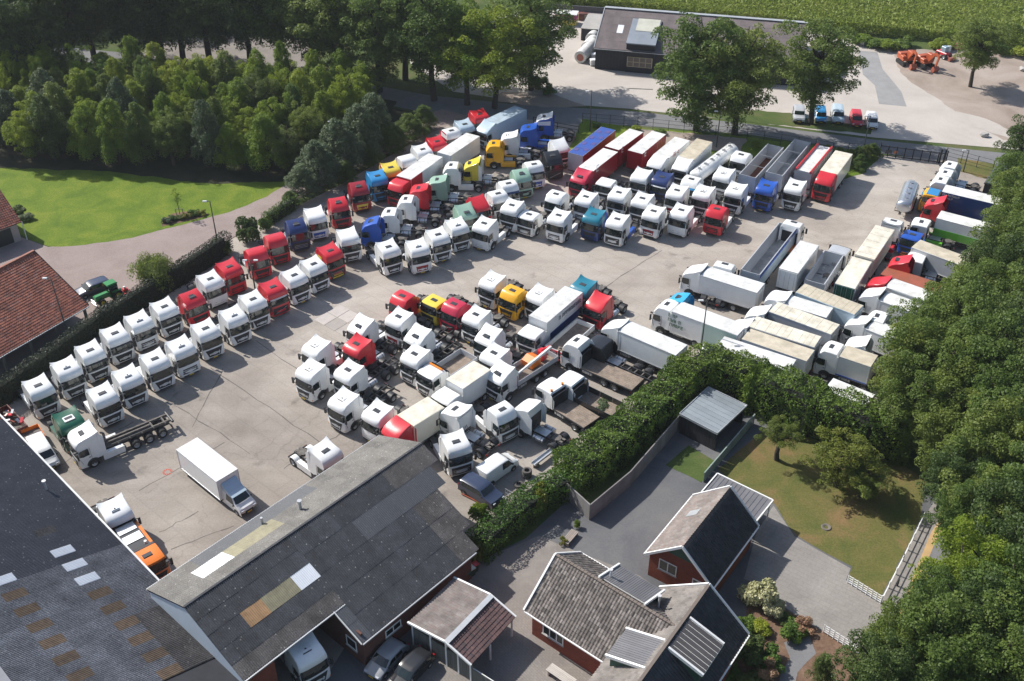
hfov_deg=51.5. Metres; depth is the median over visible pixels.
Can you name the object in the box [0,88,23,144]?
young tree
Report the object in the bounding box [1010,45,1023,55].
bush
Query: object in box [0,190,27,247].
farmhouse
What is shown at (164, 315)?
tractor unit
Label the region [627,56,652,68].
glazed door
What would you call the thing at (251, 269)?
lamp post
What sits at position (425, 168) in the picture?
box lorry
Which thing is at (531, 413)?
tractor unit
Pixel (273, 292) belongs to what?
tractor unit
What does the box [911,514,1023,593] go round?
tree
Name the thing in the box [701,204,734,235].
tractor unit
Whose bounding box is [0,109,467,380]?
farm driveway
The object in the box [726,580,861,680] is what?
flower bed
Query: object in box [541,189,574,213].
tractor unit
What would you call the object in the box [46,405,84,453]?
tractor unit
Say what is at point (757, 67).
tree
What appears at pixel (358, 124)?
young tree
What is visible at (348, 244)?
tractor unit
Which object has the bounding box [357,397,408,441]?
tractor unit
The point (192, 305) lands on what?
tractor unit
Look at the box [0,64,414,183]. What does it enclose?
plantation soil
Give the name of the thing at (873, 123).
parked car
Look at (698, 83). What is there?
tree
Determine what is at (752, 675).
bush
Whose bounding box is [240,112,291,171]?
young tree
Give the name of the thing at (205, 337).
tractor unit
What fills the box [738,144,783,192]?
tipper trailer
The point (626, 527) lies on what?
house driveway
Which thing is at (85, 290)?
parked car
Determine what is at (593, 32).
storage tank
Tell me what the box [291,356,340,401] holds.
tractor unit
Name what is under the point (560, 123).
yard barrier
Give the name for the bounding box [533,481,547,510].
bush
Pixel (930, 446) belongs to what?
tree
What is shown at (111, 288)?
farm tractor
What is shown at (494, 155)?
tractor unit
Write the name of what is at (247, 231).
bush
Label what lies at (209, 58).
young tree
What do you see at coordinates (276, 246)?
tractor unit
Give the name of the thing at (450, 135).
tractor unit
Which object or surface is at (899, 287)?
box lorry
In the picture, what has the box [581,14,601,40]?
annex shed
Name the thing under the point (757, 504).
lean to
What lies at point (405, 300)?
tractor unit
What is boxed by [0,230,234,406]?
yard hedge
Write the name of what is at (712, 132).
wire fence
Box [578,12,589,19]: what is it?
material heap
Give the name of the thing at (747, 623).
bush
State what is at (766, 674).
bush
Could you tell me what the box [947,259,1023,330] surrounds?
tree
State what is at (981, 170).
grass verge
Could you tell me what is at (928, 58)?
excavator
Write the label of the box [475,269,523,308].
tractor unit
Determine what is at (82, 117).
young tree
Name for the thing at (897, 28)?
maize field
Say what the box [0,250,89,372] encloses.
open barn
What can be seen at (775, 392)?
laurel hedge
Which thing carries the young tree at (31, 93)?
on the plantation soil
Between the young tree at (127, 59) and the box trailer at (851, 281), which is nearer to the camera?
the box trailer at (851, 281)
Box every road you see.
[53,46,1004,163]
[923,536,950,578]
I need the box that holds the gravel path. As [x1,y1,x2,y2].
[780,635,815,680]
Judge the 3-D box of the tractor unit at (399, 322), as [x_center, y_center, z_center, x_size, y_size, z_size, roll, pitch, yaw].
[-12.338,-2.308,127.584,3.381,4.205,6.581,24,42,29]
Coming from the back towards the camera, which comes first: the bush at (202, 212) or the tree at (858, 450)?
the bush at (202, 212)
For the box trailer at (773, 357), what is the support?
on the yard surface at (249, 413)
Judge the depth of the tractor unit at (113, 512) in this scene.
99.65 m
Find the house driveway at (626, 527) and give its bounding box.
[326,416,933,680]
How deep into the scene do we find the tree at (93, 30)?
196.36 m
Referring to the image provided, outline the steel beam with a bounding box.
[531,443,562,467]
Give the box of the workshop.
[146,435,478,680]
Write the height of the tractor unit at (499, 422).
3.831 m
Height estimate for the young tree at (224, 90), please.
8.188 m
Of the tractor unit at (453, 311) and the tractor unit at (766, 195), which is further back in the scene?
the tractor unit at (766, 195)
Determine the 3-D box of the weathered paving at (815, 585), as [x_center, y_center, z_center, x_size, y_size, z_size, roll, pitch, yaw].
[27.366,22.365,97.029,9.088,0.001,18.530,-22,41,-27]
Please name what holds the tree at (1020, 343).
on the ground at (398, 82)
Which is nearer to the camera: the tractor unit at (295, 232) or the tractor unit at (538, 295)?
the tractor unit at (538, 295)
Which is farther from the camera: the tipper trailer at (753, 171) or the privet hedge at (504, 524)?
the tipper trailer at (753, 171)
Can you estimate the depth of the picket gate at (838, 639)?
91.62 m
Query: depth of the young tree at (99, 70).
178.35 m
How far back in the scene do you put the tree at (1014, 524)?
89.68 m
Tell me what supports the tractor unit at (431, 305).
on the yard surface at (249, 413)
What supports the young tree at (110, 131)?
on the plantation soil
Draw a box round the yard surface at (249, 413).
[9,115,986,680]
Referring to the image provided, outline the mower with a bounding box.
[122,286,130,293]
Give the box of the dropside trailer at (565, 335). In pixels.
[544,318,594,360]
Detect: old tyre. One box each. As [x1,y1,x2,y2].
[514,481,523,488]
[522,467,531,478]
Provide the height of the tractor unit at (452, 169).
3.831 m
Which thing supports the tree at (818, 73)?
on the grass verge at (773, 118)
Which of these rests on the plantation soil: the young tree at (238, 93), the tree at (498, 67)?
the young tree at (238, 93)
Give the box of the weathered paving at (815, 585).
[744,506,890,650]
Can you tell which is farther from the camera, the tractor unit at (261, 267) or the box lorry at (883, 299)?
the tractor unit at (261, 267)
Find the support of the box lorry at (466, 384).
on the yard surface at (249, 413)
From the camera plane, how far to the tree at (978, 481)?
92.96 m
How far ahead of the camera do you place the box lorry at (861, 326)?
124.34 m
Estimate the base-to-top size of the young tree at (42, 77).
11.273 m
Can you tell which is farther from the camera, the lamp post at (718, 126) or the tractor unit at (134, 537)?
the lamp post at (718, 126)
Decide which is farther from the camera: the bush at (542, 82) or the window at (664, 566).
the bush at (542, 82)
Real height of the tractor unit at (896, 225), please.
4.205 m
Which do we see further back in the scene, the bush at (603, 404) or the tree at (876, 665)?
the bush at (603, 404)
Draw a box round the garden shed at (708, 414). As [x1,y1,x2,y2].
[679,386,746,450]
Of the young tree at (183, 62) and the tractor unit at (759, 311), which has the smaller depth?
the tractor unit at (759, 311)
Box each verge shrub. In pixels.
[833,146,844,152]
[846,148,858,165]
[850,154,868,171]
[854,146,867,160]
[862,144,871,159]
[869,143,883,158]
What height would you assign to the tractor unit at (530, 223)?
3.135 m
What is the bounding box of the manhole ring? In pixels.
[821,523,830,530]
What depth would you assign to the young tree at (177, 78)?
172.94 m
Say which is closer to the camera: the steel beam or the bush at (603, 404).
the steel beam
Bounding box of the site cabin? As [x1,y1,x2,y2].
[555,10,578,25]
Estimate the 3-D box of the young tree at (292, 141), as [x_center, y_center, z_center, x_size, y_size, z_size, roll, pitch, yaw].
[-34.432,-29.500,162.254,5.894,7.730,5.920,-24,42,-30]
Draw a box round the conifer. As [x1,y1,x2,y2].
[804,651,835,680]
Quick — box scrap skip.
[0,404,27,433]
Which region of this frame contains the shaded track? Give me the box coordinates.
[142,34,309,70]
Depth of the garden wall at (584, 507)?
105.98 m
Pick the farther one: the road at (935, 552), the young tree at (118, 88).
the young tree at (118, 88)
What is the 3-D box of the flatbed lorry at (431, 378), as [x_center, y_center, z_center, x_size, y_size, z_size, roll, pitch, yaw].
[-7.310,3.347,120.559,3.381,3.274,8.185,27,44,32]
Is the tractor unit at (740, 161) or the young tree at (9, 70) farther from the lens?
the young tree at (9, 70)
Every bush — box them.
[13,204,26,215]
[18,212,34,219]
[161,217,170,222]
[168,215,176,220]
[175,214,183,219]
[182,212,193,217]
[187,209,200,215]
[197,209,205,215]
[212,238,231,254]
[234,216,260,242]
[258,217,272,230]
[468,502,492,527]
[469,535,486,561]
[532,76,548,89]
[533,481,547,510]
[542,82,556,94]
[559,535,568,545]
[574,519,580,527]
[591,122,601,127]
[597,398,609,411]
[630,125,641,130]
[654,129,666,133]
[725,659,740,680]
[735,578,779,606]
[735,669,765,680]
[736,630,765,668]
[738,614,757,633]
[751,140,761,147]
[753,617,772,637]
[753,656,778,680]
[760,641,785,673]
[762,596,785,618]
[777,611,794,625]
[779,615,809,644]
[795,615,814,634]
[854,33,872,42]
[866,38,881,47]
[877,38,899,49]
[894,35,914,48]
[927,37,954,49]
[996,44,1012,54]
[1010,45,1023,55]
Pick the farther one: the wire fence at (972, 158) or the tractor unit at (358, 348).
the wire fence at (972, 158)
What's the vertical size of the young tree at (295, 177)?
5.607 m
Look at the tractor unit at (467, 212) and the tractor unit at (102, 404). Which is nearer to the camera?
the tractor unit at (102, 404)
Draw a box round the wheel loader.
[935,45,955,61]
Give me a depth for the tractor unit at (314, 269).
135.12 m
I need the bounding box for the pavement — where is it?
[882,498,937,606]
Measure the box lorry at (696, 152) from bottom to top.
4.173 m
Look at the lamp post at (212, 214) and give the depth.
141.60 m
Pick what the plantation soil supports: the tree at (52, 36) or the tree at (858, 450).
the tree at (52, 36)
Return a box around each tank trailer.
[689,143,738,183]
[894,179,918,213]
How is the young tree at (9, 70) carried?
on the plantation soil
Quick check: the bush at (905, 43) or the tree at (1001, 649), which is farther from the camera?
the bush at (905, 43)
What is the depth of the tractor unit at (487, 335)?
123.21 m
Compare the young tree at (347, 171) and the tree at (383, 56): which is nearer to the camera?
the young tree at (347, 171)
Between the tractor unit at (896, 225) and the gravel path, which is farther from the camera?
the tractor unit at (896, 225)
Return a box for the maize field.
[554,0,1023,46]
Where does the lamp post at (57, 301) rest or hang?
on the yard surface at (249, 413)
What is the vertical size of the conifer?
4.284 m
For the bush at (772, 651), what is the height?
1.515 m
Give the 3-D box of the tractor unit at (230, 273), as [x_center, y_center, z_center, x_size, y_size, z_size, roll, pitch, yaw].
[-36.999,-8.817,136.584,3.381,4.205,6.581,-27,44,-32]
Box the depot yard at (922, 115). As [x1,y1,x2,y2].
[410,10,1017,148]
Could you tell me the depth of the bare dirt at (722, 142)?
173.66 m
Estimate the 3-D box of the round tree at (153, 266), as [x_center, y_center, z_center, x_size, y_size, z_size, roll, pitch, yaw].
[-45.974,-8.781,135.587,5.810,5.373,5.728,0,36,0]
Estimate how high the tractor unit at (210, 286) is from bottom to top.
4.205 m
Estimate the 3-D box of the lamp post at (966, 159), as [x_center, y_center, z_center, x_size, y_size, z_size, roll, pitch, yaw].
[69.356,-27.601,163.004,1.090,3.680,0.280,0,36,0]
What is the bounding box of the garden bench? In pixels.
[561,529,577,546]
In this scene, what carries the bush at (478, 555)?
on the ground at (398, 82)
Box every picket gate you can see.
[823,625,858,652]
[847,575,882,602]
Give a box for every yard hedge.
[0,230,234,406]
[261,193,300,224]
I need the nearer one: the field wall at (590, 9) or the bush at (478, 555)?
the bush at (478, 555)
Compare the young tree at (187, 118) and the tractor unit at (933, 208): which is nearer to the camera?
the tractor unit at (933, 208)
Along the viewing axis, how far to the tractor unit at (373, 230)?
144.44 m
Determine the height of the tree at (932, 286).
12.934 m
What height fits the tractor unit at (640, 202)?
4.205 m
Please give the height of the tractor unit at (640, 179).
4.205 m
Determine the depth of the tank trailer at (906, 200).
152.06 m
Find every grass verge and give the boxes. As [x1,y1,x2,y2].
[336,99,396,112]
[498,92,584,106]
[570,119,878,178]
[700,107,871,133]
[958,158,1023,185]
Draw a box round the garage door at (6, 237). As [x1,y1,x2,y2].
[0,228,13,247]
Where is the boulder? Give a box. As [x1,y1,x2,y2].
[980,132,988,136]
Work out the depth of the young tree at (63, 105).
167.13 m
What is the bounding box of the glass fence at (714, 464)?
[703,414,754,481]
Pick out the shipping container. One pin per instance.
(913, 279)
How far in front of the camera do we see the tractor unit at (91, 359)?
120.17 m
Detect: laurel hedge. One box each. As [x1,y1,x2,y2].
[550,361,699,498]
[665,340,764,409]
[742,355,917,466]
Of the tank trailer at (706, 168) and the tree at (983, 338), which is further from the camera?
the tank trailer at (706, 168)
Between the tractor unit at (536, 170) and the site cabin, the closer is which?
the tractor unit at (536, 170)
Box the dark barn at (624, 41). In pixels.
[594,6,807,85]
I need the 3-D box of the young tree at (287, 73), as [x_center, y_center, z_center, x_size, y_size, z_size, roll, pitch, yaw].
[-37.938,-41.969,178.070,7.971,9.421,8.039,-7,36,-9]
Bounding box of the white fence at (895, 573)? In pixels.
[881,513,924,602]
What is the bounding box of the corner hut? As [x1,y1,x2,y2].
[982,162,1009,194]
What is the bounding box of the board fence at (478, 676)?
[473,668,492,680]
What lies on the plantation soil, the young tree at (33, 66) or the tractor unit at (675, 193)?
the young tree at (33, 66)
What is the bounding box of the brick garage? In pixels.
[643,485,759,591]
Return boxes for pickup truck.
[18,423,60,468]
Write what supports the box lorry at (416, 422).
on the yard surface at (249, 413)
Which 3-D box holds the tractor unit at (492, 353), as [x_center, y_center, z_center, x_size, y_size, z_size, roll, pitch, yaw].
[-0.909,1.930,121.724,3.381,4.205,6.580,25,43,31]
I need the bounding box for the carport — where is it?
[407,576,515,680]
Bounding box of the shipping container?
[880,267,940,293]
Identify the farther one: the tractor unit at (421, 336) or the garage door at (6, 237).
the garage door at (6, 237)
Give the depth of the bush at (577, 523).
102.43 m
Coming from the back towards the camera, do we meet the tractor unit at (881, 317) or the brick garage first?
the tractor unit at (881, 317)
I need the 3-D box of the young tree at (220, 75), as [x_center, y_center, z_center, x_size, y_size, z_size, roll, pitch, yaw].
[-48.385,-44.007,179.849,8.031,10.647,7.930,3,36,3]
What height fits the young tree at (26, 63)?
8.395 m
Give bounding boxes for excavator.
[896,50,917,69]
[915,52,940,72]
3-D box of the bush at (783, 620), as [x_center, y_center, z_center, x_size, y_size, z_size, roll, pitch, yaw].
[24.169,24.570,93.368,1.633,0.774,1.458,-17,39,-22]
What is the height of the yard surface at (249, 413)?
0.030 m
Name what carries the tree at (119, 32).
on the ground at (398, 82)
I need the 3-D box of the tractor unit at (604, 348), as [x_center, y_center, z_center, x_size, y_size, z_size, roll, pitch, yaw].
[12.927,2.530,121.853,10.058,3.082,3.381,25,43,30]
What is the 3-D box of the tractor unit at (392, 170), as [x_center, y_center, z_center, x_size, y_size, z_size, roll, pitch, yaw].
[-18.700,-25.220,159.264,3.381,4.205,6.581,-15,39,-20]
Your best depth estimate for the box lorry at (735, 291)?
132.57 m
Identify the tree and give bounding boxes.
[0,0,56,87]
[0,0,69,63]
[0,44,28,95]
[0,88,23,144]
[0,101,48,160]
[9,85,29,120]
[17,34,58,69]
[17,58,32,87]
[18,55,48,91]
[19,90,63,143]
[23,0,101,60]
[23,93,71,160]
[24,67,63,110]
[27,49,70,88]
[42,81,77,143]
[45,45,73,88]
[47,66,76,102]
[53,0,120,60]
[61,43,99,90]
[61,67,100,122]
[65,101,108,161]
[67,96,108,134]
[68,0,159,54]
[79,67,104,100]
[89,56,117,74]
[91,97,142,164]
[92,73,118,118]
[93,51,128,84]
[97,0,192,61]
[102,57,134,93]
[102,76,147,134]
[116,34,147,80]
[117,78,155,125]
[119,0,201,61]
[123,101,160,164]
[126,251,173,292]
[132,55,169,95]
[134,57,168,110]
[142,41,171,78]
[142,105,188,164]
[147,91,187,146]
[155,92,190,119]
[156,0,233,61]
[157,56,198,98]
[166,67,189,110]
[174,59,195,74]
[176,69,213,126]
[181,99,206,149]
[185,57,215,96]
[190,99,226,167]
[191,50,229,81]
[194,0,265,63]
[203,96,235,148]
[207,49,240,98]
[212,81,232,110]
[212,121,250,170]
[220,0,313,57]
[221,76,258,135]
[222,59,254,86]
[226,101,266,145]
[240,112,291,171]
[241,67,281,138]
[242,47,272,91]
[254,92,296,143]
[261,60,301,94]
[262,0,344,70]
[265,71,289,102]
[266,124,305,172]
[270,39,296,77]
[280,0,370,73]
[280,67,322,111]
[281,191,301,204]
[283,82,316,133]
[283,163,323,200]
[287,100,324,150]
[291,139,342,188]
[301,49,327,83]
[303,64,338,105]
[310,90,341,142]
[316,117,366,171]
[324,0,413,92]
[324,65,366,120]
[328,48,355,97]
[332,160,358,186]
[336,103,385,160]
[341,73,385,116]
[344,60,381,91]
[351,0,446,80]
[354,92,400,146]
[362,144,385,167]
[379,122,409,155]
[383,0,473,100]
[394,113,429,143]
[410,104,437,132]
[421,0,509,105]
[434,0,549,108]
[490,0,579,90]
[651,8,756,133]
[692,18,799,135]
[753,414,801,460]
[776,10,868,124]
[799,425,882,492]
[825,624,937,680]
[833,451,892,499]
[856,588,934,680]
[867,317,943,401]
[868,592,1002,680]
[869,350,953,451]
[875,317,1001,405]
[886,287,969,344]
[888,561,977,633]
[902,569,1023,678]
[907,356,1002,445]
[908,268,1016,353]
[908,398,972,479]
[908,528,1010,595]
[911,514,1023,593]
[915,436,1005,520]
[920,478,998,566]
[923,256,1003,324]
[931,307,1023,385]
[936,463,1023,541]
[941,543,1023,634]
[941,585,1023,680]
[942,396,1023,485]
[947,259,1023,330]
[949,12,1023,86]
[954,342,1023,441]
[955,222,1023,289]
[960,562,1023,675]
[964,395,1023,468]
[967,196,1023,257]
[968,213,1023,274]
[968,476,1023,570]
[974,440,1023,531]
[975,336,1023,420]
[976,529,1023,583]
[981,290,1023,364]
[986,150,1023,215]
[990,165,1023,227]
[993,114,1023,173]
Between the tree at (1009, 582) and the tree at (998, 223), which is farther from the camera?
the tree at (998, 223)
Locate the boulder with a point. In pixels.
(983, 134)
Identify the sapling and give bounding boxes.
[171,188,182,214]
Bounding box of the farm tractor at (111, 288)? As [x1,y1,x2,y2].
[91,279,122,305]
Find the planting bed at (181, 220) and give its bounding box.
[162,212,207,225]
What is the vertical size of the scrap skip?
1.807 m
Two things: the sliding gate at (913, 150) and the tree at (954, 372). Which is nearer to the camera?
the tree at (954, 372)
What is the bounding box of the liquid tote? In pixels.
[589,58,594,65]
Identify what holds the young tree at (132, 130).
on the plantation soil
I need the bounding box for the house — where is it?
[523,551,749,680]
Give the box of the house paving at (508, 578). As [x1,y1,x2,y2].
[417,536,649,680]
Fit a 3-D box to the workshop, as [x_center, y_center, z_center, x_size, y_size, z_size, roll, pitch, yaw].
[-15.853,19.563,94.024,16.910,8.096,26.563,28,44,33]
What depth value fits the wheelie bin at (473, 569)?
97.46 m
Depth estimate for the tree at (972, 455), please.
97.90 m
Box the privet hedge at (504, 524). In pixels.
[465,462,580,565]
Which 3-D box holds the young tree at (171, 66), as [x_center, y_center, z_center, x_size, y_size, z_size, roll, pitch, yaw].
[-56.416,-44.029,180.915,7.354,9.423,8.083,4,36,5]
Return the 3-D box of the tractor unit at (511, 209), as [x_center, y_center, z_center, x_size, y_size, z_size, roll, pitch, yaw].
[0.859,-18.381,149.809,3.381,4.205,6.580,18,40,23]
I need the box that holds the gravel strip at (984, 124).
[956,111,1010,137]
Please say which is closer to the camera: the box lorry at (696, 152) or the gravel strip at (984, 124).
the box lorry at (696, 152)
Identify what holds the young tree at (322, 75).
on the plantation soil
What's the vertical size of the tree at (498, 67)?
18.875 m
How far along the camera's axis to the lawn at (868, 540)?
105.19 m
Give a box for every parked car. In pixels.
[75,275,108,298]
[363,635,409,680]
[387,645,434,680]
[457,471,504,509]
[792,104,805,122]
[814,105,827,122]
[830,103,844,123]
[849,109,863,126]
[864,111,878,129]
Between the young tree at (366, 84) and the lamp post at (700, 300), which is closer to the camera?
the lamp post at (700, 300)
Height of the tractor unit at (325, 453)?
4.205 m
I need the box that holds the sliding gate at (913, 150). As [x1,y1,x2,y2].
[879,142,948,163]
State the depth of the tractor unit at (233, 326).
126.02 m
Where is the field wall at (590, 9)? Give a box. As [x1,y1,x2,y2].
[544,3,603,12]
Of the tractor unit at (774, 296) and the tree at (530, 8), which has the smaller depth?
the tractor unit at (774, 296)
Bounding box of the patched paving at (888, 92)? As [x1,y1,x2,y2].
[859,51,905,105]
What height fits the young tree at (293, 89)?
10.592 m
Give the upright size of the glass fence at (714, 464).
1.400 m
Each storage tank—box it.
[574,38,595,62]
[581,35,595,46]
[585,30,597,39]
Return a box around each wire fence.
[582,113,879,148]
[946,148,994,168]
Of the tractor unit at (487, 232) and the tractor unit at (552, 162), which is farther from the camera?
the tractor unit at (552, 162)
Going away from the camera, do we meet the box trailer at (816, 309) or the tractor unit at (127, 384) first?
the tractor unit at (127, 384)
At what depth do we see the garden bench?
101.30 m
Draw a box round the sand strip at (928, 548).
[900,523,940,612]
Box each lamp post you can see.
[42,277,66,329]
[202,200,216,234]
[242,259,257,287]
[586,90,591,130]
[698,299,707,351]
[714,110,720,146]
[863,115,870,146]
[962,150,968,171]
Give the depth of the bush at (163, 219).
150.69 m
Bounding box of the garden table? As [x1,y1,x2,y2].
[546,663,576,680]
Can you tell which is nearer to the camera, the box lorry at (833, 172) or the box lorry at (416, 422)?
the box lorry at (416, 422)
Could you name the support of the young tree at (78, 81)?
on the plantation soil
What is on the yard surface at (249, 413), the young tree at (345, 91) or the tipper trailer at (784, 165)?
the tipper trailer at (784, 165)
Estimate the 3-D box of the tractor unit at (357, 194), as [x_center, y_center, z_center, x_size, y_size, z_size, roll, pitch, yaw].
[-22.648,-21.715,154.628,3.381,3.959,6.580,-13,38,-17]
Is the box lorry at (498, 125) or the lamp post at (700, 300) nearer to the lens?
the lamp post at (700, 300)
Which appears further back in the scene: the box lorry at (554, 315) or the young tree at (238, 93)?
the young tree at (238, 93)
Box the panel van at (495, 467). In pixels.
[474,452,518,484]
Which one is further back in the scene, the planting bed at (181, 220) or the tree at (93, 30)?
the tree at (93, 30)
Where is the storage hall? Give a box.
[0,414,238,680]
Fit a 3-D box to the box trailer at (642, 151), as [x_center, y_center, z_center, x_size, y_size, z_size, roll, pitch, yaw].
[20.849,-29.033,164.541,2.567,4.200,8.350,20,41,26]
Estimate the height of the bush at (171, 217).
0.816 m
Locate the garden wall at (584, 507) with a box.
[566,415,680,519]
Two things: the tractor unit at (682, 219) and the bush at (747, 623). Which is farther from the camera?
the tractor unit at (682, 219)
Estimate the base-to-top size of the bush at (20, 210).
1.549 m
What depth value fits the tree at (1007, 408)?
97.14 m
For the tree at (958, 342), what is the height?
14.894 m
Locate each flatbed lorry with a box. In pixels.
[412,348,476,397]
[486,345,557,402]
[532,376,603,434]
[558,334,643,392]
[558,369,625,426]
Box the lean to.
[701,473,773,540]
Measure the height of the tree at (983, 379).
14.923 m
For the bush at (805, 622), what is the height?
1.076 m
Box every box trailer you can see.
[437,133,479,166]
[568,127,615,171]
[604,129,643,167]
[626,131,665,169]
[716,336,795,375]
[741,329,814,383]
[748,316,821,370]
[767,302,839,350]
[775,240,818,295]
[775,295,832,320]
[795,284,863,336]
[826,378,874,406]
[833,256,871,302]
[855,225,894,281]
[911,240,968,282]
[932,211,992,248]
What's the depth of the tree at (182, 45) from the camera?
192.72 m
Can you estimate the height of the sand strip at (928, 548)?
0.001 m
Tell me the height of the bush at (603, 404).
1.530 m
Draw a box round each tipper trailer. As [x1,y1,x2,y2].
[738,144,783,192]
[740,223,796,284]
[765,139,810,191]
[793,143,832,188]
[803,250,842,291]
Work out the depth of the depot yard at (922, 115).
187.28 m
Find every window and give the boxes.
[345,634,357,652]
[385,619,402,638]
[541,625,563,646]
[657,558,676,577]
[692,578,701,582]
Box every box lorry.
[376,396,443,457]
[384,153,443,206]
[431,361,490,408]
[473,106,526,148]
[513,286,582,354]
[566,148,617,197]
[597,318,687,372]
[643,137,689,174]
[649,299,746,347]
[667,138,711,182]
[678,263,764,310]
[810,150,852,201]
[812,340,877,396]
[839,315,893,361]
[854,287,917,325]
[860,275,929,303]
[917,185,1000,222]
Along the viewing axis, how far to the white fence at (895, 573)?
98.70 m
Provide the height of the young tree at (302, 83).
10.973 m
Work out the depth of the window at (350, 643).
89.62 m
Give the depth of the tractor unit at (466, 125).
169.07 m
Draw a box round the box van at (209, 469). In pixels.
[176,437,257,516]
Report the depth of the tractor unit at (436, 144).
163.90 m
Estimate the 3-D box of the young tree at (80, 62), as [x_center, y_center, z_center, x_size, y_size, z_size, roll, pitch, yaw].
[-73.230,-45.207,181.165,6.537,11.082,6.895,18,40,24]
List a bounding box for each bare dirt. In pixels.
[639,129,746,150]
[892,49,1023,139]
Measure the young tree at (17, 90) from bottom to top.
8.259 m
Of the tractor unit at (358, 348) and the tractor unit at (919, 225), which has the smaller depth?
the tractor unit at (358, 348)
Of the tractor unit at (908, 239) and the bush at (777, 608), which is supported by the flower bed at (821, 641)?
the bush at (777, 608)
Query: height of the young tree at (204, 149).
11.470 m
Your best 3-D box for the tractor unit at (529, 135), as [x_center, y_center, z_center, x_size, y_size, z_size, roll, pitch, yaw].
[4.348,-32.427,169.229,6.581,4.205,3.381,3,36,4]
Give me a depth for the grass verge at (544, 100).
186.19 m
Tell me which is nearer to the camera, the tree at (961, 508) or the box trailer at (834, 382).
the tree at (961, 508)
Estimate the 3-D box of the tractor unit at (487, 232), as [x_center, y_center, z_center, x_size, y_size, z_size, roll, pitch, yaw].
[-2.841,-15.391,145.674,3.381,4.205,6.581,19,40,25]
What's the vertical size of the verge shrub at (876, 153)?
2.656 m
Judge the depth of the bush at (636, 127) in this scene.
175.56 m
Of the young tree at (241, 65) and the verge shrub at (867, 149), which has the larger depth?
the young tree at (241, 65)
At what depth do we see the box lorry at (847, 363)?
119.77 m
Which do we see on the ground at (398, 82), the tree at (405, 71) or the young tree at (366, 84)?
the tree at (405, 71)
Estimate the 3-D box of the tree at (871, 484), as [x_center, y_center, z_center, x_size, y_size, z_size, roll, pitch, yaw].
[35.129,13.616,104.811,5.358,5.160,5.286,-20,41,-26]
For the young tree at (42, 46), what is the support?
on the plantation soil
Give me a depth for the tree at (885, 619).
80.92 m
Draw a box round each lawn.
[0,168,286,246]
[666,445,713,482]
[718,426,923,598]
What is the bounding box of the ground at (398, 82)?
[20,0,1023,560]
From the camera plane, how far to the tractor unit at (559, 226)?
145.53 m
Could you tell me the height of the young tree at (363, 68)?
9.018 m
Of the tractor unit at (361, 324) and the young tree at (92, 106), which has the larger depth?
the young tree at (92, 106)
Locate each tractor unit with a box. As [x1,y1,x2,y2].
[17,372,62,418]
[45,354,89,399]
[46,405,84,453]
[65,411,173,468]
[68,338,112,382]
[79,380,125,427]
[90,492,141,529]
[93,321,136,364]
[104,362,150,408]
[113,520,173,578]
[121,309,160,350]
[133,346,176,391]
[145,296,184,337]
[161,333,202,377]
[173,288,211,324]
[181,316,226,359]
[186,268,229,308]
[211,256,248,295]
[211,304,253,345]
[228,288,272,329]
[238,245,273,279]
[248,276,291,316]
[258,232,292,264]
[274,265,312,304]
[278,629,333,680]
[280,217,312,250]
[288,436,343,477]
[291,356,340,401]
[294,254,331,292]
[298,333,345,367]
[299,205,330,239]
[304,241,347,278]
[323,196,353,228]
[324,383,399,432]
[330,355,399,397]
[331,226,363,261]
[339,332,402,372]
[343,180,373,211]
[343,312,384,345]
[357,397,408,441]
[358,215,409,248]
[365,168,388,201]
[366,237,405,274]
[379,160,400,182]
[380,207,426,237]
[381,305,433,347]
[385,289,428,314]
[395,154,416,171]
[396,195,442,227]
[396,341,465,385]
[399,322,461,352]
[400,237,433,273]
[407,142,432,160]
[409,182,454,214]
[416,226,453,262]
[417,293,468,325]
[425,134,446,154]
[429,173,472,203]
[429,427,476,476]
[434,127,461,144]
[436,401,499,458]
[437,297,487,333]
[439,216,472,251]
[440,161,484,192]
[444,201,478,231]
[453,118,475,134]
[458,303,509,344]
[461,155,504,186]
[462,194,493,218]
[465,108,488,129]
[469,214,510,250]
[470,322,516,360]
[473,400,520,443]
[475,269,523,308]
[476,341,524,368]
[483,140,526,168]
[484,189,507,218]
[488,179,522,200]
[495,284,529,320]
[497,197,536,231]
[500,130,540,160]
[504,168,535,197]
[513,209,549,236]
[515,160,547,188]
[515,398,570,452]
[519,122,549,152]
[522,282,556,318]
[535,111,574,141]
[535,150,565,179]
[539,137,569,166]
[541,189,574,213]
[543,207,581,242]
[570,188,606,219]
[570,274,611,314]
[578,206,609,241]
[580,289,627,329]
[589,333,661,387]
[591,177,626,200]
[601,210,638,246]
[603,184,634,215]
[626,166,653,194]
[627,190,662,222]
[637,203,668,237]
[647,169,679,202]
[661,182,690,214]
[665,201,701,236]
[670,292,694,305]
[680,175,710,198]
[688,183,720,216]
[700,260,739,307]
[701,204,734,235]
[708,165,737,197]
[720,180,753,214]
[726,150,752,177]
[735,318,754,336]
[741,304,771,318]
[750,177,782,211]
[761,290,792,306]
[777,219,807,261]
[779,177,810,210]
[816,244,854,286]
[845,335,884,375]
[865,310,892,324]
[880,217,906,261]
[884,254,932,280]
[896,228,927,254]
[906,251,949,286]
[907,217,956,250]
[920,195,948,226]
[926,175,952,189]
[931,169,957,185]
[935,161,981,191]
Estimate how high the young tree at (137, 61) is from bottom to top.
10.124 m
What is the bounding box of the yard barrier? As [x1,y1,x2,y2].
[533,117,578,132]

